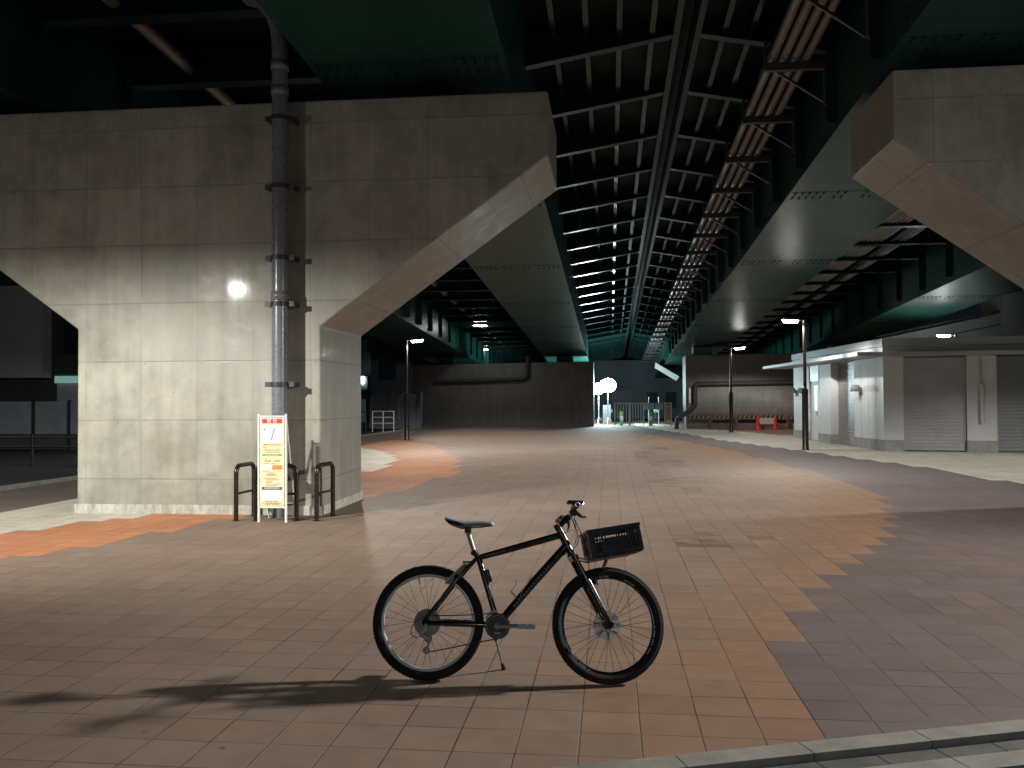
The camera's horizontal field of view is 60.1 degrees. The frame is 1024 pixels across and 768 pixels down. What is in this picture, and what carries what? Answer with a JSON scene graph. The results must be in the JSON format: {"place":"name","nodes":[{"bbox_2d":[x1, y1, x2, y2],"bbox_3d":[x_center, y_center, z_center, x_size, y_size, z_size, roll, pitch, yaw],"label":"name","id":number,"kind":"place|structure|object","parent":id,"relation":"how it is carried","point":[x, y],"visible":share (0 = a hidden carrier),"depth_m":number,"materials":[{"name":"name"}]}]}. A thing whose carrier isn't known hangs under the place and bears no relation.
{"place":"outdoors","nodes":[
{"label":"outdoors","id":0,"kind":"place"},
{"bbox_2d":[0,418,682,755],"bbox_3d":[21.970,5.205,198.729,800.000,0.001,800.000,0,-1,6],"label":"road","id":1,"kind":"structure","parent":0,"point":[16,467],"depth_m":24.65,"materials":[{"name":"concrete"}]},
{"bbox_2d":[0,271,77,401],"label":"house","id":2,"kind":"structure","parent":1,"relation":"on","point":[38,350],"depth_m":32.73,"materials":[{"name":"black"}]},
{"bbox_2d":[63,319,77,353],"bbox_3d":[-16.393,-1.883,32.980,0.600,1.500,0.085,0,-1,6],"label":"window","id":3,"kind":"structure","parent":2,"relation":"in","point":[70,346],"depth_m":32.94,"materials":[{"name":"black glass"}]},
{"bbox_2d":[0,400,77,449],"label":"panel fence","id":4,"kind":"object","parent":1,"relation":"on","point":[47,418],"visible":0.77,"depth_m":29.91,"materials":[{"name":"grey metal"}]},
{"bbox_2d":[0,434,77,465],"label":"road guardrail","id":5,"kind":"object","parent":1,"relation":"on","point":[32,437],"visible":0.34,"depth_m":23.48,"materials":[{"name":"metal"}]},
{"bbox_2d":[0,426,428,490],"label":"path kerb","id":6,"kind":"structure","parent":1,"relation":"on","point":[33,483],"depth_m":17.38,"materials":[{"name":"stone"}]},
{"bbox_2d":[0,91,556,514],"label":"bridge pier","id":7,"kind":"structure","parent":1,"relation":"on","point":[135,247],"depth_m":12.64,"materials":[{"name":"concrete"}]},
{"bbox_2d":[243,0,299,517],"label":"drainpipe","id":8,"kind":"object","parent":7,"relation":"attached to","point":[279,186],"visible":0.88,"depth_m":12.19,"materials":[{"name":"grey metal"}]},
{"bbox_2d":[0,0,684,364],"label":"viaduct","id":9,"kind":"object","parent":7,"relation":"on","point":[552,276],"visible":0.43,"depth_m":15.99,"materials":[{"name":"green paint"}]},
{"bbox_2d":[102,0,508,349],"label":"slung drainpipe","id":10,"kind":"object","parent":9,"relation":"hanging from","point":[163,45],"depth_m":15.29,"materials":[{"name":"grey metal"}]},
{"bbox_2d":[470,322,489,325],"bbox_3d":[-1.797,-3.927,49.573,1.100,1.380,0.240,0,-1,6],"label":"ceiling lamp","id":11,"kind":"object","parent":9,"relation":"attached to","point":[482,324],"visible":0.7,"depth_m":49.46,"materials":[{"name":"metal"}]},
{"bbox_2d":[361,399,365,421],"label":"boundary wall","id":12,"kind":"structure","parent":1,"relation":"on","point":[363,404],"depth_m":67.64,"materials":[{"name":"grey concrete"}]},
{"bbox_2d":[361,411,365,431],"bbox_3d":[-8.577,1.923,45.692,2.164,1.080,0.064,0,-1,6],"label":"railing","id":13,"kind":"object","parent":1,"relation":"on","point":[365,420],"visible":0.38,"depth_m":45.55,"materials":[{"name":"grey metal"}]},
{"bbox_2d":[361,334,370,419],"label":"apartment building","id":14,"kind":"structure","parent":1,"relation":"on","point":[366,366],"depth_m":71.73,"materials":[{"name":"black"}]},
{"bbox_2d":[371,336,434,395],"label":"dark building","id":15,"kind":"structure","parent":1,"relation":"on","point":[387,368],"depth_m":68.44,"materials":[{"name":"black glass"}]},
{"bbox_2d":[381,362,395,379],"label":"window","id":16,"kind":"structure","parent":15,"relation":"in","point":[388,369],"depth_m":68.40,"materials":[{"name":"black glass"}]},
{"bbox_2d":[413,361,593,426],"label":"bridge pier","id":17,"kind":"structure","parent":1,"relation":"on","point":[552,394],"depth_m":53.34,"materials":[{"name":"concrete"}]},
{"bbox_2d":[434,356,529,383],"bbox_3d":[-1.844,-0.834,53.398,5.833,1.592,0.220,0,-1,6],"label":"drainpipe","id":18,"kind":"object","parent":17,"relation":"attached to","point":[526,376],"visible":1,"depth_m":53.25,"materials":[{"name":"grey metal"}]},
{"bbox_2d":[593,360,682,418],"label":"end building","id":19,"kind":"structure","parent":1,"relation":"on","point":[636,381],"depth_m":74.29,"materials":[{"name":"grey glass"}]},
{"bbox_2d":[647,392,657,407],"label":"window","id":20,"kind":"structure","parent":19,"relation":"in","point":[653,396],"depth_m":74.08,"materials":[{"name":"black glass"}]},
{"bbox_2d":[665,392,675,407],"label":"window","id":21,"kind":"structure","parent":19,"relation":"in","point":[670,397],"depth_m":73.92,"materials":[{"name":"black glass"}]},
{"bbox_2d":[683,353,850,428],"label":"bridge pier","id":22,"kind":"structure","parent":1,"relation":"on","point":[761,399],"depth_m":47.56,"materials":[{"name":"concrete"}]},
{"bbox_2d":[553,719,1023,767],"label":"kerb","id":23,"kind":"structure","parent":1,"relation":"on","point":[816,751],"depth_m":4.06,"materials":[{"name":"concrete"}]},
{"bbox_2d":[766,739,1023,767],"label":"gutter","id":24,"kind":"object","parent":1,"relation":"on","point":[924,755],"visible":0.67,"depth_m":4.03,"materials":[{"name":"grey concrete"}]},
{"bbox_2d":[851,65,1023,288],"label":"bridge pier","id":25,"kind":"structure","parent":1,"relation":"on","point":[939,151],"depth_m":11.61,"materials":[{"name":"concrete"}]},
{"bbox_2d":[624,0,1023,377],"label":"viaduct","id":26,"kind":"object","parent":25,"relation":"on","point":[830,249],"visible":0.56,"depth_m":22.09,"materials":[{"name":"green paint"}]},
{"bbox_2d":[655,363,678,380],"bbox_3d":[10.916,-0.840,62.705,1.649,1.350,5.070,0,-1,9],"label":"cable duct","id":27,"kind":"object","parent":26,"relation":"attached to","point":[670,374],"visible":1,"depth_m":60.24,"materials":[{"name":"white metal"}]},
{"bbox_2d":[642,0,869,369],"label":"conduit rack","id":28,"kind":"object","parent":26,"relation":"hanging from","point":[796,66],"visible":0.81,"depth_m":18.33,"materials":[{"name":"metal"}]},
{"bbox_2d":[864,750,1023,767],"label":"drain edging","id":29,"kind":"object","parent":1,"relation":"on","point":[1011,759],"visible":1,"depth_m":3.96,"materials":[{"name":"concrete"}]},
{"bbox_2d":[875,290,1023,337],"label":"ramp wall","id":30,"kind":"structure","parent":1,"relation":"on","point":[1002,315],"depth_m":37.09,"materials":[{"name":"grey concrete"}]},
{"bbox_2d":[0,421,1023,767],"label":"plaza pavement","id":31,"kind":"structure","parent":0,"point":[818,591],"depth_m":6.77,"materials":[{"name":"tile"}]},
{"bbox_2d":[232,461,255,520],"bbox_3d":[-3.649,1.452,12.111,0.118,0.766,0.641,0,-1,10],"label":"pipe guard","id":32,"kind":"object","parent":31,"relation":"on","point":[236,475],"visible":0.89,"depth_m":11.86,"materials":[{"name":"black paint"}]},
{"bbox_2d":[258,414,293,522],"bbox_3d":[-3.148,1.115,11.887,0.402,1.433,0.410,0,-1,5],"label":"notice board","id":33,"kind":"object","parent":31,"relation":"on","point":[271,474],"visible":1,"depth_m":11.69,"materials":[{"name":"white"}]},
{"bbox_2d":[251,463,300,520],"bbox_3d":[-3.155,1.445,11.845,0.670,0.766,0.120,0,-1,2],"label":"pipe guard","id":34,"kind":"object","parent":31,"relation":"on","point":[295,493],"visible":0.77,"depth_m":11.82,"materials":[{"name":"black paint"}]},
{"bbox_2d":[312,461,336,520],"bbox_3d":[-2.551,1.447,12.075,0.119,0.766,0.633,0,-1,13],"label":"pipe guard","id":35,"kind":"object","parent":31,"relation":"on","point":[316,486],"visible":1,"depth_m":11.91,"materials":[{"name":"black paint"}]},
{"bbox_2d":[372,411,393,431],"bbox_3d":[-6.544,1.901,44.964,1.164,1.080,0.064,0,-1,6],"label":"railing","id":36,"kind":"object","parent":31,"relation":"on","point":[382,417],"visible":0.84,"depth_m":44.95,"materials":[{"name":"grey metal"}]},
{"bbox_2d":[369,392,422,428],"bbox_3d":[-6.604,1.494,50.512,2.970,2.094,0.600,0,-1,6],"label":"tarpaulin","id":37,"kind":"object","parent":31,"relation":"on","point":[393,401],"visible":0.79,"depth_m":50.25,"materials":[{"name":"grey fabric"}]},
{"bbox_2d":[403,339,423,439],"bbox_3d":[-4.025,0.206,36.221,0.840,4.132,0.280,0,-1,-6],"label":"street lamp","id":38,"kind":"object","parent":31,"relation":"on","point":[406,415],"visible":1,"depth_m":36.14,"materials":[{"name":"black metal"}]},
{"bbox_2d":[373,500,663,684],"bbox_3d":[0.032,1.196,5.133,1.677,1.017,0.619,0,-11,4],"label":"mountain bicycle","id":39,"kind":"object","parent":31,"relation":"on","point":[428,622],"visible":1,"depth_m":5.08,"materials":[{"name":"metal"}]},
{"bbox_2d":[579,522,643,561],"bbox_3d":[0.582,0.927,5.179,0.323,0.162,0.238,-7,-16,-10],"label":"plastic crate","id":40,"kind":"object","parent":39,"relation":"attached to","point":[631,541],"visible":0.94,"depth_m":5.08,"materials":[{"name":"black plastic"}]},
{"bbox_2d":[594,383,603,424],"bbox_3d":[5.548,1.274,56.700,0.850,2.676,0.881,0,-1,6],"label":"work lamp","id":41,"kind":"object","parent":31,"relation":"on","point":[597,390],"visible":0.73,"depth_m":56.49,"materials":[{"name":"white"}]},
{"bbox_2d":[603,405,610,424],"bbox_3d":[6.070,1.973,56.701,0.500,1.250,0.500,0,-1,6],"label":"power cabinet","id":42,"kind":"object","parent":31,"relation":"on","point":[605,414],"visible":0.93,"depth_m":56.46,"materials":[{"name":"white metal"}]},
{"bbox_2d":[600,379,615,424],"bbox_3d":[6.064,1.123,55.962,1.040,2.946,1.040,0,-1,6],"label":"work lamp","id":43,"kind":"object","parent":31,"relation":"on","point":[607,385],"visible":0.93,"depth_m":55.67,"materials":[{"name":"white"}]},
{"bbox_2d":[614,402,629,425],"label":"metal gate","id":44,"kind":"structure","parent":31,"relation":"on","point":[620,422],"depth_m":54.54,"materials":[{"name":"grey metal"}]},
{"bbox_2d":[630,402,643,425],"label":"metal gate","id":45,"kind":"structure","parent":31,"relation":"on","point":[635,422],"depth_m":54.44,"materials":[{"name":"grey metal"}]},
{"bbox_2d":[644,397,653,424],"bbox_3d":[8.556,1.688,55.359,0.640,1.750,0.090,0,-1,6],"label":"sign post","id":46,"kind":"object","parent":31,"relation":"on","point":[648,406],"visible":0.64,"depth_m":55.33,"materials":[{"name":"grey metal"}]},
{"bbox_2d":[649,411,652,425],"bbox_3d":[8.488,2.112,54.167,0.240,0.860,0.200,0,-1,6],"label":"marker board","id":47,"kind":"object","parent":31,"relation":"on","point":[650,418],"visible":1,"depth_m":54.15,"materials":[{"name":"green plastic"}]},
{"bbox_2d":[652,409,659,423],"bbox_3d":[9.207,2.096,57.003,0.535,1.000,1.701,-1,-1,21],"label":"parked bicycle","id":48,"kind":"object","parent":31,"relation":"on","point":[655,418],"visible":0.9,"depth_m":57.15,"materials":[{"name":"metal"}]},
{"bbox_2d":[655,397,662,423],"bbox_3d":[9.204,1.688,55.489,0.480,1.750,0.090,0,-1,6],"label":"sign post","id":49,"kind":"object","parent":31,"relation":"on","point":[658,406],"visible":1,"depth_m":55.46,"materials":[{"name":"grey metal"}]},
{"bbox_2d":[665,402,671,426],"bbox_3d":[8.937,1.764,50.690,0.401,1.433,0.409,0,-1,9],"label":"notice board","id":50,"kind":"object","parent":31,"relation":"on","point":[668,413],"visible":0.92,"depth_m":50.49,"materials":[{"name":"red"}]},
{"bbox_2d":[686,414,710,428],"bbox_3d":[9.995,1.997,47.412,1.284,0.832,0.400,0,-1,6],"label":"barrier fence","id":51,"kind":"object","parent":31,"relation":"on","point":[699,416],"visible":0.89,"depth_m":47.39,"materials":[{"name":"metal"}]},
{"bbox_2d":[711,413,735,428],"bbox_3d":[11.307,1.989,47.267,1.284,0.832,0.400,0,-1,6],"label":"barrier fence","id":52,"kind":"object","parent":31,"relation":"on","point":[721,416],"visible":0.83,"depth_m":47.26,"materials":[{"name":"metal"}]},
{"bbox_2d":[674,380,793,428],"bbox_3d":[12.494,1.095,47.305,7.561,2.630,0.275,0,-1,6],"label":"drainpipe","id":53,"kind":"object","parent":31,"relation":"on","point":[725,383],"visible":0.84,"depth_m":47.42,"materials":[{"name":"grey metal"}]},
{"bbox_2d":[729,346,744,432],"bbox_3d":[10.787,0.254,42.474,0.840,4.132,0.280,0,-1,6],"label":"street lamp","id":54,"kind":"object","parent":31,"relation":"on","point":[731,406],"visible":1,"depth_m":42.43,"materials":[{"name":"black metal"}]},
{"bbox_2d":[736,413,761,428],"bbox_3d":[12.619,1.980,47.122,1.284,0.832,0.400,0,-1,6],"label":"barrier fence","id":55,"kind":"object","parent":31,"relation":"on","point":[746,416],"visible":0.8,"depth_m":47.12,"materials":[{"name":"red metal"}]},
{"bbox_2d":[754,416,760,428],"bbox_3d":[12.922,2.035,46.584,0.400,0.700,0.400,0,-1,6],"label":"traffic cone","id":56,"kind":"object","parent":31,"relation":"on","point":[757,425],"visible":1,"depth_m":46.49,"materials":[{"name":"red plastic"}]},
{"bbox_2d":[758,418,774,423],"bbox_3d":[13.366,1.942,46.507,0.880,0.320,0.040,0,-1,6],"label":"cone board","id":57,"kind":"object","parent":56,"relation":"attached to","point":[766,420],"visible":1,"depth_m":46.49,"materials":[{"name":"white plastic"}]},
{"bbox_2d":[762,413,786,428],"bbox_3d":[13.931,1.972,46.977,1.284,0.832,0.400,0,-1,6],"label":"barrier fence","id":58,"kind":"object","parent":31,"relation":"on","point":[777,416],"visible":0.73,"depth_m":46.96,"materials":[{"name":"metal"}]},
{"bbox_2d":[772,416,778,428],"bbox_3d":[13.817,2.030,46.486,0.400,0.700,0.400,0,-1,6],"label":"traffic cone","id":59,"kind":"object","parent":31,"relation":"on","point":[775,425],"visible":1,"depth_m":46.39,"materials":[{"name":"red plastic"}]},
{"bbox_2d":[787,413,793,428],"bbox_3d":[15.243,1.964,46.832,1.284,0.832,0.400,0,-1,6],"label":"barrier fence","id":60,"kind":"object","parent":31,"relation":"on","point":[790,416],"visible":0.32,"depth_m":46.88,"materials":[{"name":"metal"}]},
{"bbox_2d":[781,318,809,449],"bbox_3d":[8.874,-0.004,27.707,0.840,4.132,0.280,0,-1,8],"label":"street lamp","id":61,"kind":"object","parent":31,"relation":"on","point":[805,432],"visible":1,"depth_m":27.62,"materials":[{"name":"black metal"}]},
{"bbox_2d":[763,336,1023,451],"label":"kiosk","id":62,"kind":"object","parent":31,"relation":"on","point":[965,394],"visible":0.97,"depth_m":26.73,"materials":[{"name":"grey metal"}]},
{"bbox_2d":[811,381,818,439],"bbox_3d":[11.577,1.025,33.783,0.140,2.230,1.040,0,-1,2],"label":"door","id":63,"kind":"structure","parent":62,"relation":"in","point":[814,385],"depth_m":33.87,"materials":[{"name":"white metal"}]},
{"bbox_2d":[936,333,956,336],"bbox_3d":[16.995,0.083,34.486,0.840,4.132,0.280,-1,-1,36],"label":"street lamp","id":64,"kind":"object","parent":31,"relation":"on","point":[946,335],"visible":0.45,"depth_m":34.48,"materials":[{"name":"brown paint"}]},
{"bbox_2d":[886,288,1023,337],"label":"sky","id":65,"kind":"structure","parent":0,"point":[973,310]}
]}

